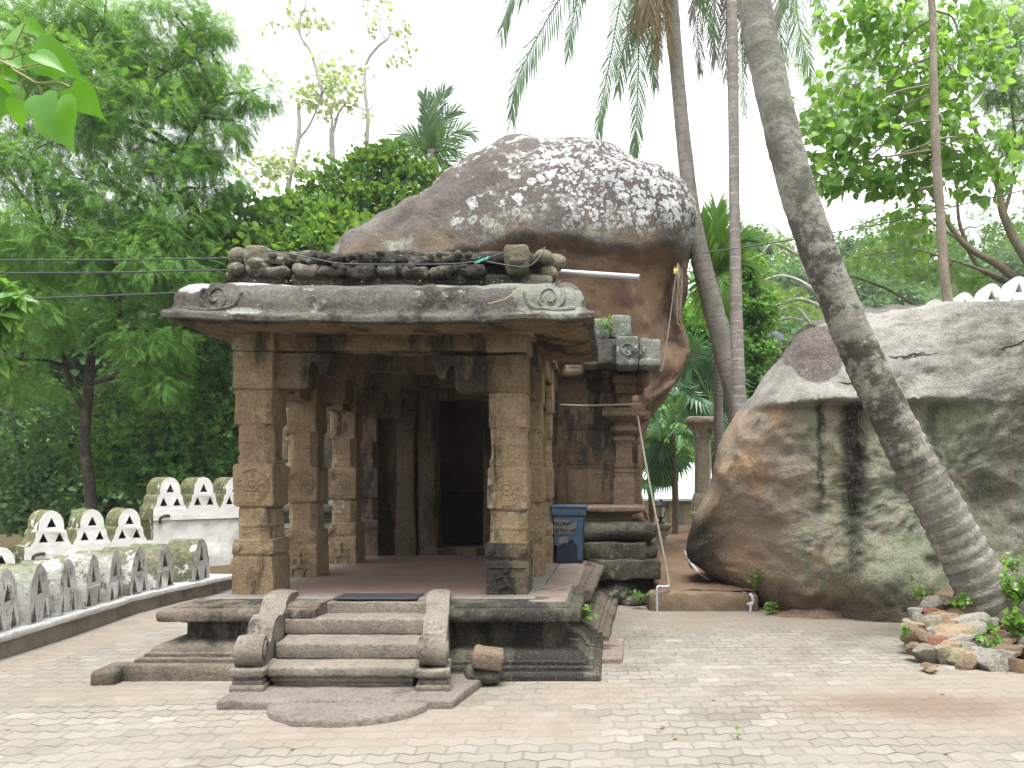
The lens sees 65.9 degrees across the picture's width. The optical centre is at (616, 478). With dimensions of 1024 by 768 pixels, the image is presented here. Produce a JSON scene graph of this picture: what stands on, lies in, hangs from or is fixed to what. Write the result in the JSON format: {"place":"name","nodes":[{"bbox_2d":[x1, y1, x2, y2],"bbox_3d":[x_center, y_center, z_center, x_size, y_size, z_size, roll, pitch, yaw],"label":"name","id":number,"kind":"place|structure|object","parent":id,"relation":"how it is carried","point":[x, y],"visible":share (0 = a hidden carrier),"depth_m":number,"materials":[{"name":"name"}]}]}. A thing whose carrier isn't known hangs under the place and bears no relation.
{"place":"outdoors","nodes":[
{"label":"outdoors","id":0,"kind":"place"},
{"bbox_2d":[0,531,231,573],"bbox_3d":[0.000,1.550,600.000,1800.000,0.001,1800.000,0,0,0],"label":"ground","id":1,"kind":"structure","parent":0,"point":[9,543],"depth_m":18.26,"materials":[{"name":"soil"}]},
{"bbox_2d":[0,358,148,536],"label":"broadleaf tree","id":2,"kind":"object","parent":1,"relation":"on","point":[28,494],"visible":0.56,"depth_m":16.01,"materials":[{"name":"green plant"}]},
{"bbox_2d":[0,539,232,658],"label":"parapet wall","id":3,"kind":"structure","parent":1,"relation":"on","point":[53,598],"depth_m":7.92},
{"bbox_2d":[0,477,239,565],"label":"parapet wall","id":4,"kind":"structure","parent":1,"relation":"on","point":[205,510],"depth_m":13.20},
{"bbox_2d":[0,206,289,533],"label":"distant wood","id":5,"kind":"object","parent":1,"relation":"on","point":[77,364],"visible":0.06,"depth_m":22.55,"materials":[{"name":"green plant"}]},
{"bbox_2d":[231,0,358,204],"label":"sparse tree","id":6,"kind":"object","parent":5,"relation":"on","point":[269,165],"visible":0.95,"depth_m":23.91,"materials":[{"name":"green plant"}]},
{"bbox_2d":[301,48,384,183],"bbox_3d":[-8.894,-10.390,25.067,2.648,6.498,2.010,0,0,-26],"label":"sparse tree","id":7,"kind":"object","parent":5,"relation":"on","point":[332,128],"visible":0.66,"depth_m":24.94,"materials":[{"name":"green plant"}]},
{"bbox_2d":[359,0,418,163],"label":"sparse tree","id":8,"kind":"object","parent":5,"relation":"on","point":[406,42],"visible":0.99,"depth_m":25.97,"materials":[{"name":"green plant"}]},
{"bbox_2d":[0,0,298,509],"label":"feathery tree","id":9,"kind":"object","parent":1,"relation":"on","point":[195,161],"visible":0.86,"depth_m":14.29,"materials":[{"name":"green plant"}]},
{"bbox_2d":[47,264,289,505],"bbox_3d":[-8.370,-2.002,16.618,6.124,5.810,3.593,0,0,0],"label":"broadleaf tree","id":10,"kind":"object","parent":1,"relation":"on","point":[205,432],"visible":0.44,"depth_m":15.80,"materials":[{"name":"green plant"}]},
{"bbox_2d":[290,132,447,218],"bbox_3d":[-5.434,-4.320,17.399,3.532,6.913,1.966,0,0,-15],"label":"round leaf tree","id":11,"kind":"object","parent":1,"relation":"on","point":[399,173],"visible":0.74,"depth_m":17.20,"materials":[{"name":"green plant"}]},
{"bbox_2d":[642,463,711,524],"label":"house","id":12,"kind":"structure","parent":1,"relation":"on","point":[686,489],"depth_m":20.40,"materials":[{"name":"paint"}]},
{"bbox_2d":[663,252,789,450],"bbox_3d":[2.521,-1.861,18.618,3.234,6.852,2.401,0,0,11],"label":"hanging tree","id":13,"kind":"object","parent":1,"relation":"on","point":[760,351],"visible":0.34,"depth_m":17.86,"materials":[{"name":"green plant"}]},
{"bbox_2d":[737,0,886,90],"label":"coconut palm","id":14,"kind":"object","parent":1,"relation":"on","point":[780,12],"visible":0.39,"depth_m":16.80,"materials":[{"name":"green plant"}]},
{"bbox_2d":[685,298,1023,622],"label":"boulder","id":15,"kind":"object","parent":1,"relation":"on","point":[805,506],"visible":0.61,"depth_m":8.36,"materials":[{"name":"stone"}]},
{"bbox_2d":[925,276,1023,305],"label":"parapet wall","id":16,"kind":"structure","parent":1,"relation":"on","point":[1012,288],"depth_m":12.51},
{"bbox_2d":[164,184,375,459],"bbox_3d":[-6.837,-3.173,15.533,4.271,5.616,2.415,0,0,0],"label":"round leaf tree","id":17,"kind":"object","parent":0,"point":[301,223],"visible":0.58,"depth_m":15.26,"materials":[{"name":"green plant"}]},
{"bbox_2d":[387,78,483,182],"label":"young palm","id":18,"kind":"object","parent":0,"point":[431,123],"visible":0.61,"depth_m":18.79,"materials":[{"name":"green plant"}]},
{"bbox_2d":[0,594,1023,767],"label":"paved yard","id":19,"kind":"structure","parent":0,"point":[784,692],"depth_m":4.97,"materials":[{"name":"stone"}]},
{"bbox_2d":[91,660,133,685],"bbox_3d":[-3.748,1.461,5.831,0.199,0.152,0.364,0,0,0],"label":"loose stone","id":20,"kind":"object","parent":19,"relation":"on","point":[110,674],"visible":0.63,"depth_m":5.68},
{"bbox_2d":[267,701,428,727],"bbox_3d":[-1.736,1.484,4.969,1.033,0.078,0.566,0,0,0],"label":"moonstone","id":21,"kind":"object","parent":19,"relation":"on","point":[326,714],"visible":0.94,"depth_m":4.85,"materials":[{"name":"stone"}]},
{"bbox_2d":[216,674,482,709],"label":"landing slab","id":22,"kind":"structure","parent":19,"relation":"on","point":[462,687],"depth_m":5.19,"materials":[{"name":"stone"}]},
{"bbox_2d":[122,244,661,692],"bbox_3d":[-1.923,-0.155,8.829,4.945,3.664,7.154,0,0,0],"label":"stone shrine","id":23,"kind":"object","parent":19,"relation":"on","point":[349,497],"visible":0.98,"depth_m":6.55,"materials":[{"name":"beige stone"}]},
{"bbox_2d":[33,292,177,298],"bbox_3d":[-5.016,-1.430,6.290,3.157,0.145,0.033,0,0,1],"label":"cable","id":24,"kind":"object","parent":23,"relation":"attached to","point":[106,295],"visible":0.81,"depth_m":6.28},
{"bbox_2d":[0,257,227,260],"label":"cable","id":25,"kind":"object","parent":23,"relation":"attached to","point":[108,259],"visible":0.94,"depth_m":6.68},
{"bbox_2d":[2,268,262,276],"bbox_3d":[-4.959,-1.728,6.654,4.105,0.109,0.191,0,0,4],"label":"cable","id":26,"kind":"object","parent":23,"relation":"attached to","point":[258,274],"visible":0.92,"depth_m":6.66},
{"bbox_2d":[333,593,423,599],"bbox_3d":[-1.935,0.960,6.368,0.672,0.020,0.268,0,0,0],"label":"doormat","id":27,"kind":"object","parent":23,"relation":"on","point":[379,596],"visible":1,"depth_m":6.30,"materials":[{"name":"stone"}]},
{"bbox_2d":[260,250,506,264],"bbox_3d":[-1.920,-1.823,6.420,2.046,0.128,0.029,0,0,1],"label":"cable","id":28,"kind":"object","parent":23,"relation":"attached to","point":[376,264],"visible":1,"depth_m":6.42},
{"bbox_2d":[209,279,560,308],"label":"leaf litter","id":29,"kind":"object","parent":23,"relation":"on","point":[367,293],"visible":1,"depth_m":6.06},
{"bbox_2d":[483,247,544,266],"bbox_3d":[-0.842,-1.831,6.410,0.522,0.204,0.110,0,0,-9],"label":"cable","id":30,"kind":"object","parent":23,"relation":"attached to","point":[516,266],"visible":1,"depth_m":6.39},
{"bbox_2d":[551,505,589,563],"bbox_3d":[-0.528,0.636,9.046,0.440,0.662,0.387,0,0,0],"label":"rubbish bin","id":31,"kind":"object","parent":23,"relation":"on","point":[569,527],"visible":1,"depth_m":8.88,"materials":[{"name":"blue plastic"}]},
{"bbox_2d":[580,598,597,620],"bbox_3d":[-0.245,1.061,6.384,0.193,0.203,0.124,0,0,0],"label":"weed","id":32,"kind":"object","parent":23,"relation":"on","point":[584,614],"visible":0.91,"depth_m":6.37,"materials":[{"name":"green plant"}]},
{"bbox_2d":[558,269,639,279],"bbox_3d":[-0.201,-1.797,6.850,0.834,0.154,0.048,0,0,14],"label":"water pipe","id":33,"kind":"object","parent":23,"relation":"attached to","point":[600,274],"visible":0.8,"depth_m":6.82,"materials":[{"name":"plastic"}]},
{"bbox_2d":[560,403,641,406],"bbox_3d":[-0.195,-0.914,9.649,1.013,0.040,0.027,0,0,3],"label":"water pipe","id":34,"kind":"object","parent":23,"relation":"attached to","point":[601,404],"visible":1,"depth_m":9.64,"materials":[{"name":"plastic"}]},
{"bbox_2d":[598,315,612,331],"bbox_3d":[-0.131,-1.866,9.352,0.190,0.209,0.201,0,0,0],"label":"weed","id":35,"kind":"object","parent":23,"relation":"on","point":[608,326],"visible":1,"depth_m":9.34,"materials":[{"name":"green plant"}]},
{"bbox_2d":[637,416,669,586],"bbox_3d":[0.432,0.232,9.255,0.066,2.018,0.793,0,0,-27],"label":"water pipe","id":36,"kind":"object","parent":23,"relation":"attached to","point":[654,508],"visible":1,"depth_m":9.21,"materials":[{"name":"plastic"}]},
{"bbox_2d":[464,664,502,686],"bbox_3d":[-0.975,1.422,5.716,0.291,0.169,0.265,0,0,0],"label":"loose stone","id":37,"kind":"object","parent":19,"relation":"on","point":[488,677],"visible":0.76,"depth_m":5.61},
{"bbox_2d":[470,645,504,668],"bbox_3d":[-0.938,1.298,5.688,0.246,0.153,0.220,0,0,-6],"label":"loose stone","id":38,"kind":"object","parent":37,"relation":"on","point":[484,656],"visible":1,"depth_m":5.59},
{"bbox_2d":[602,635,624,663],"bbox_3d":[-0.039,1.507,6.827,0.211,0.102,0.966,0,0,2],"label":"loose stone","id":39,"kind":"object","parent":19,"relation":"on","point":[613,647],"visible":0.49,"depth_m":6.67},
{"bbox_2d":[655,585,668,610],"bbox_3d":[0.520,1.366,8.883,0.161,0.314,0.044,0,0,-16],"label":"pipe elbow","id":40,"kind":"object","parent":19,"relation":"on","point":[656,591],"visible":0.98,"depth_m":8.85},
{"bbox_2d":[646,588,758,610],"bbox_3d":[0.989,1.499,9.055,1.297,0.443,0.427,0,0,0],"label":"earth step","id":41,"kind":"object","parent":19,"relation":"on","point":[674,599],"visible":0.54,"depth_m":8.86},
{"bbox_2d":[629,589,647,601],"bbox_3d":[0.279,1.354,8.985,0.233,0.142,0.142,0,0,39],"label":"weed","id":42,"kind":"object","parent":41,"relation":"on","point":[638,598],"visible":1,"depth_m":8.99,"materials":[{"name":"green plant"}]},
{"bbox_2d":[744,567,763,587],"bbox_3d":[1.590,1.104,8.906,0.286,0.287,0.263,0,0,0],"label":"weed","id":43,"kind":"object","parent":41,"relation":"on","point":[756,575],"visible":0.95,"depth_m":8.89,"materials":[{"name":"green plant"}]},
{"bbox_2d":[747,593,754,611],"bbox_3d":[1.523,1.408,8.851,0.090,0.226,0.064,0,0,0],"label":"pipe stub","id":44,"kind":"object","parent":19,"relation":"on","point":[750,604],"visible":0.99,"depth_m":8.83,"materials":[{"name":"plastic"}]},
{"bbox_2d":[761,608,845,618],"bbox_3d":[2.203,1.592,8.740,1.250,0.462,0.885,0,0,0],"label":"rock","id":45,"kind":"object","parent":19,"relation":"on","point":[781,612],"visible":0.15,"depth_m":8.44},
{"bbox_2d":[763,600,777,612],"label":"weed","id":46,"kind":"object","parent":45,"relation":"on","point":[768,609],"visible":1,"depth_m":8.57,"materials":[{"name":"green plant"}]},
{"bbox_2d":[911,643,937,662],"bbox_3d":[2.545,1.431,6.384,0.258,0.178,0.160,0,0,0],"label":"rubble stone","id":47,"kind":"object","parent":19,"relation":"on","point":[924,652],"visible":0.88,"depth_m":6.33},
{"bbox_2d":[906,641,919,654],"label":"rubble stone","id":48,"kind":"object","parent":47,"relation":"on","point":[911,646],"visible":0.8,"depth_m":6.41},
{"bbox_2d":[920,662,938,667],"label":"rubble stone","id":49,"kind":"object","parent":19,"relation":"on","point":[925,664],"visible":0.88,"depth_m":6.06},
{"bbox_2d":[924,665,937,671],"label":"rubble stone","id":50,"kind":"object","parent":19,"relation":"on","point":[931,668],"visible":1,"depth_m":6.01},
{"bbox_2d":[933,644,952,664],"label":"rubble stone","id":51,"kind":"object","parent":19,"relation":"on","point":[943,652],"visible":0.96,"depth_m":6.29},
{"bbox_2d":[921,590,1020,664],"bbox_3d":[4.150,1.375,7.450,4.500,0.480,3.700,0,0,0],"label":"soil mound","id":52,"kind":"object","parent":19,"relation":"on","point":[950,608],"visible":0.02,"depth_m":7.36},
{"bbox_2d":[737,0,1023,619],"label":"coconut palm","id":53,"kind":"object","parent":52,"relation":"on","point":[970,563],"visible":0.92,"depth_m":7.20,"materials":[{"name":"grey plant"}]},
{"bbox_2d":[999,549,1023,572],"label":"weed","id":54,"kind":"object","parent":53,"relation":"attached to","point":[1008,563],"visible":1,"depth_m":7.36,"materials":[{"name":"green plant"}]},
{"bbox_2d":[902,621,925,629],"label":"rubble stone","id":55,"kind":"object","parent":52,"relation":"on","point":[910,624],"visible":0.58,"depth_m":6.83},
{"bbox_2d":[907,607,922,618],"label":"rubble stone","id":56,"kind":"object","parent":52,"relation":"on","point":[914,609],"visible":0.6,"depth_m":7.12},
{"bbox_2d":[910,612,924,622],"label":"rubble stone","id":57,"kind":"object","parent":52,"relation":"on","point":[917,617],"visible":0.65,"depth_m":6.97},
{"bbox_2d":[923,615,942,622],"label":"rubble stone","id":58,"kind":"object","parent":57,"relation":"on","point":[939,618],"visible":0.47,"depth_m":6.97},
{"bbox_2d":[899,630,935,642],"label":"rubble stone","id":59,"kind":"object","parent":52,"relation":"on","point":[920,636],"visible":0.62,"depth_m":6.60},
{"bbox_2d":[899,622,911,646],"bbox_3d":[2.494,1.333,6.686,0.148,0.203,0.191,0,0,0],"label":"weed","id":60,"kind":"object","parent":59,"relation":"on","point":[906,630],"visible":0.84,"depth_m":6.70,"materials":[{"name":"green plant"}]},
{"bbox_2d":[935,632,956,639],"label":"rubble stone","id":61,"kind":"object","parent":59,"relation":"on","point":[946,635],"visible":0.51,"depth_m":6.62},
{"bbox_2d":[918,595,942,607],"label":"rubble stone","id":62,"kind":"object","parent":52,"relation":"on","point":[931,601],"visible":0.66,"depth_m":7.29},
{"bbox_2d":[909,575,935,601],"bbox_3d":[2.904,1.053,7.401,0.241,0.280,0.152,0,0,32],"label":"weed","id":63,"kind":"object","parent":62,"relation":"on","point":[920,593],"visible":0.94,"depth_m":7.41,"materials":[{"name":"green plant"}]},
{"bbox_2d":[926,637,945,644],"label":"rubble stone","id":64,"kind":"object","parent":52,"relation":"on","point":[934,640],"visible":0.59,"depth_m":6.52,"materials":[{"name":"stone"}]},
{"bbox_2d":[938,595,949,606],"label":"rubble stone","id":65,"kind":"object","parent":52,"relation":"on","point":[944,599],"visible":0.84,"depth_m":7.34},
{"bbox_2d":[940,612,959,621],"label":"rubble stone","id":66,"kind":"object","parent":52,"relation":"on","point":[946,616],"visible":0.52,"depth_m":6.99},
{"bbox_2d":[923,611,943,615],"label":"rubble stone","id":67,"kind":"object","parent":66,"relation":"on","point":[936,613],"visible":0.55,"depth_m":7.09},
{"bbox_2d":[921,608,939,613],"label":"rubble stone","id":68,"kind":"object","parent":67,"relation":"on","point":[926,610],"visible":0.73,"depth_m":7.15,"materials":[{"name":"stone"}]},
{"bbox_2d":[947,589,972,613],"bbox_3d":[3.131,1.108,7.086,0.261,0.209,0.186,0,0,0],"label":"weed","id":69,"kind":"object","parent":66,"relation":"on","point":[959,601],"visible":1,"depth_m":7.08,"materials":[{"name":"green plant"}]},
{"bbox_2d":[938,640,962,647],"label":"rubble stone","id":70,"kind":"object","parent":52,"relation":"on","point":[954,644],"visible":0.47,"depth_m":6.44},
{"bbox_2d":[936,623,972,634],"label":"rubble stone","id":71,"kind":"object","parent":52,"relation":"on","point":[956,628],"visible":0.56,"depth_m":6.71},
{"bbox_2d":[924,619,937,628],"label":"rubble stone","id":72,"kind":"object","parent":71,"relation":"on","point":[929,622],"visible":0.52,"depth_m":6.86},
{"bbox_2d":[926,626,936,634],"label":"rubble stone","id":73,"kind":"object","parent":71,"relation":"on","point":[932,629],"visible":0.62,"depth_m":6.73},
{"bbox_2d":[937,620,957,624],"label":"rubble stone","id":74,"kind":"object","parent":71,"relation":"on","point":[950,622],"visible":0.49,"depth_m":6.87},
{"bbox_2d":[946,647,969,664],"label":"rubble stone","id":75,"kind":"object","parent":52,"relation":"on","point":[953,657],"visible":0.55,"depth_m":6.27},
{"bbox_2d":[947,634,974,641],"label":"rubble stone","id":76,"kind":"object","parent":52,"relation":"on","point":[965,637],"visible":0.55,"depth_m":6.53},
{"bbox_2d":[954,650,977,669],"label":"rubble stone","id":77,"kind":"object","parent":52,"relation":"on","point":[966,660],"visible":0.67,"depth_m":6.12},
{"bbox_2d":[956,641,976,648],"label":"rubble stone","id":78,"kind":"object","parent":52,"relation":"on","point":[967,644],"visible":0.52,"depth_m":6.43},
{"bbox_2d":[950,612,990,623],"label":"rubble stone","id":79,"kind":"object","parent":52,"relation":"on","point":[968,617],"visible":0.55,"depth_m":6.90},
{"bbox_2d":[962,621,987,639],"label":"rubble stone","id":80,"kind":"object","parent":52,"relation":"on","point":[976,626],"visible":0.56,"depth_m":6.71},
{"bbox_2d":[981,618,998,634],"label":"rubble stone","id":81,"kind":"object","parent":52,"relation":"on","point":[995,621],"visible":0.47,"depth_m":6.85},
{"bbox_2d":[996,636,1018,643],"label":"rubble stone","id":82,"kind":"object","parent":52,"relation":"on","point":[1009,640],"visible":0.53,"depth_m":6.52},
{"bbox_2d":[995,566,1023,606],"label":"weed","id":83,"kind":"object","parent":52,"relation":"on","point":[1015,594],"visible":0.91,"depth_m":6.96,"materials":[{"name":"green plant"}]},
{"bbox_2d":[996,644,1023,656],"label":"rubble stone","id":84,"kind":"object","parent":52,"relation":"on","point":[1015,647],"visible":0.47,"depth_m":6.33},
{"bbox_2d":[1008,658,1023,673],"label":"rubble stone","id":85,"kind":"object","parent":52,"relation":"on","point":[1015,665],"visible":0.69,"depth_m":6.03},
{"bbox_2d":[1013,634,1023,644],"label":"rubble stone","id":86,"kind":"object","parent":52,"relation":"on","point":[1020,640],"visible":0.52,"depth_m":6.54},
{"bbox_2d":[1001,606,1023,635],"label":"weed","id":87,"kind":"object","parent":86,"relation":"on","point":[1014,620],"visible":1,"depth_m":6.56,"materials":[{"name":"green plant"}]},
{"bbox_2d":[969,646,1018,671],"bbox_3d":[2.989,1.454,6.167,0.409,0.244,0.248,0,0,0],"label":"rubble stone","id":88,"kind":"object","parent":19,"relation":"on","point":[993,659],"visible":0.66,"depth_m":6.09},
{"bbox_2d":[973,621,1002,647],"bbox_3d":[2.975,1.275,6.242,0.222,0.264,0.241,0,0,29],"label":"weed","id":89,"kind":"object","parent":88,"relation":"on","point":[983,638],"visible":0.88,"depth_m":6.23,"materials":[{"name":"green plant"}]},
{"bbox_2d":[0,0,1023,301],"label":"sky","id":90,"kind":"structure","parent":0,"point":[454,39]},
{"bbox_2d":[644,525,757,590],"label":"dirt path","id":91,"kind":"structure","parent":0,"point":[683,574],"depth_m":10.69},
{"bbox_2d":[330,132,697,540],"bbox_3d":[-1.718,-1.946,13.041,5.997,6.810,4.413,0,0,0],"label":"boulder","id":92,"kind":"object","parent":91,"relation":"on","point":[584,203],"visible":0.43,"depth_m":11.19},
{"bbox_2d":[660,268,676,372],"bbox_3d":[0.710,-2.253,10.707,0.063,1.780,1.449,0,0,13],"label":"rope","id":93,"kind":"object","parent":92,"relation":"hanging from","point":[669,324],"visible":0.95,"depth_m":10.92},
{"bbox_2d":[677,262,683,328],"bbox_3d":[0.921,-2.645,11.298,0.104,1.010,0.109,0,0,0],"label":"frayed rope","id":94,"kind":"object","parent":92,"relation":"hanging from","point":[678,279],"visible":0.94,"depth_m":11.26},
{"bbox_2d":[492,0,746,422],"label":"coconut palm","id":95,"kind":"object","parent":91,"relation":"on","point":[645,15],"visible":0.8,"depth_m":12.64,"materials":[{"name":"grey plant"}]},
{"bbox_2d":[642,425,668,522],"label":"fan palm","id":96,"kind":"object","parent":91,"relation":"on","point":[651,514],"visible":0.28,"depth_m":16.64,"materials":[{"name":"green plant"}]},
{"bbox_2d":[652,499,671,543],"bbox_3d":[0.832,0.989,14.599,0.394,1.225,0.389,0,0,0],"label":"garden lamp","id":97,"kind":"object","parent":91,"relation":"on","point":[661,509],"visible":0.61,"depth_m":14.50,"materials":[{"name":"metal"}]},
{"bbox_2d":[642,380,712,533],"bbox_3d":[1.214,-0.398,16.491,1.896,3.674,1.404,0,0,0],"label":"fan palm","id":98,"kind":"object","parent":91,"relation":"on","point":[666,464],"visible":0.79,"depth_m":16.55,"materials":[{"name":"green plant"}]},
{"bbox_2d":[685,416,712,517],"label":"stone column","id":99,"kind":"structure","parent":91,"relation":"on","point":[701,427],"depth_m":14.85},
{"bbox_2d":[684,550,719,583],"bbox_3d":[1.217,1.288,11.931,0.318,0.112,5.934,0,0,-2],"label":"hose","id":100,"kind":"object","parent":91,"relation":"on","point":[697,570],"visible":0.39,"depth_m":10.88,"materials":[{"name":"plastic"}]},
{"bbox_2d":[668,326,753,475],"bbox_3d":[1.994,-1.001,17.225,2.448,5.055,1.803,0,0,0],"label":"fan palm","id":101,"kind":"object","parent":91,"relation":"on","point":[695,369],"visible":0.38,"depth_m":17.51,"materials":[{"name":"green plant"}]},
{"bbox_2d":[685,191,771,471],"bbox_3d":[1.959,-1.964,13.797,1.668,6.396,0.944,0,0,12],"label":"areca palm","id":102,"kind":"object","parent":91,"relation":"on","point":[716,229],"visible":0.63,"depth_m":13.91,"materials":[{"name":"green plant"}]},
{"bbox_2d":[727,0,745,417],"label":"slender palm","id":103,"kind":"object","parent":91,"relation":"on","point":[737,353],"visible":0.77,"depth_m":12.12,"materials":[{"name":"grey plant"}]},
{"bbox_2d":[683,0,801,327],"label":"coconut palm","id":104,"kind":"object","parent":91,"relation":"on","point":[693,19],"visible":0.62,"depth_m":15.63,"materials":[{"name":"green plant"}]},
{"bbox_2d":[758,331,788,381],"bbox_3d":[4.739,-1.475,24.000,1.100,6.150,1.000,0,0,0],"label":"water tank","id":105,"kind":"object","parent":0,"point":[779,336],"visible":0.08,"depth_m":23.69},
{"bbox_2d":[759,217,822,336],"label":"thin tree","id":106,"kind":"object","parent":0,"point":[791,306],"visible":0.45,"depth_m":19.98,"materials":[{"name":"green plant"}]},
{"bbox_2d":[702,190,1023,252],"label":"power cable","id":107,"kind":"object","parent":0,"point":[869,225],"visible":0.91,"depth_m":10.79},
{"bbox_2d":[785,0,1023,305],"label":"branching tree","id":108,"kind":"object","parent":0,"point":[992,97],"visible":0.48,"depth_m":14.07,"materials":[{"name":"green plant"}]},
{"bbox_2d":[792,0,1023,302],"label":"leaf tree","id":109,"kind":"object","parent":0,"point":[928,96],"visible":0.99,"depth_m":11.35,"materials":[{"name":"green plant"}]},
{"bbox_2d":[852,266,977,302],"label":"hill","id":110,"kind":"structure","parent":0,"point":[931,294],"depth_m":74.32,"materials":[{"name":"plant"}]},
{"bbox_2d":[648,207,1023,462],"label":"hill forest","id":111,"kind":"object","parent":110,"relation":"on","point":[792,267],"visible":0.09,"depth_m":68.51,"materials":[{"name":"green plant"}]},
{"bbox_3d":[3.713,-4.054,-4.877,26.769,11.871,21.253,0,0,0],"label":"surrounding wood","id":112,"kind":"object","parent":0,"visible":0},
{"bbox_2d":[0,271,39,385],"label":"leafy twig","id":113,"kind":"object","parent":112,"relation":"attached to","point":[12,303],"visible":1,"depth_m":5.01,"materials":[{"name":"green plant"}]},
{"bbox_2d":[0,17,107,155],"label":"leafy twig","id":114,"kind":"object","parent":112,"relation":"attached to","point":[54,119],"visible":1,"depth_m":1.70,"materials":[{"name":"green plant"}]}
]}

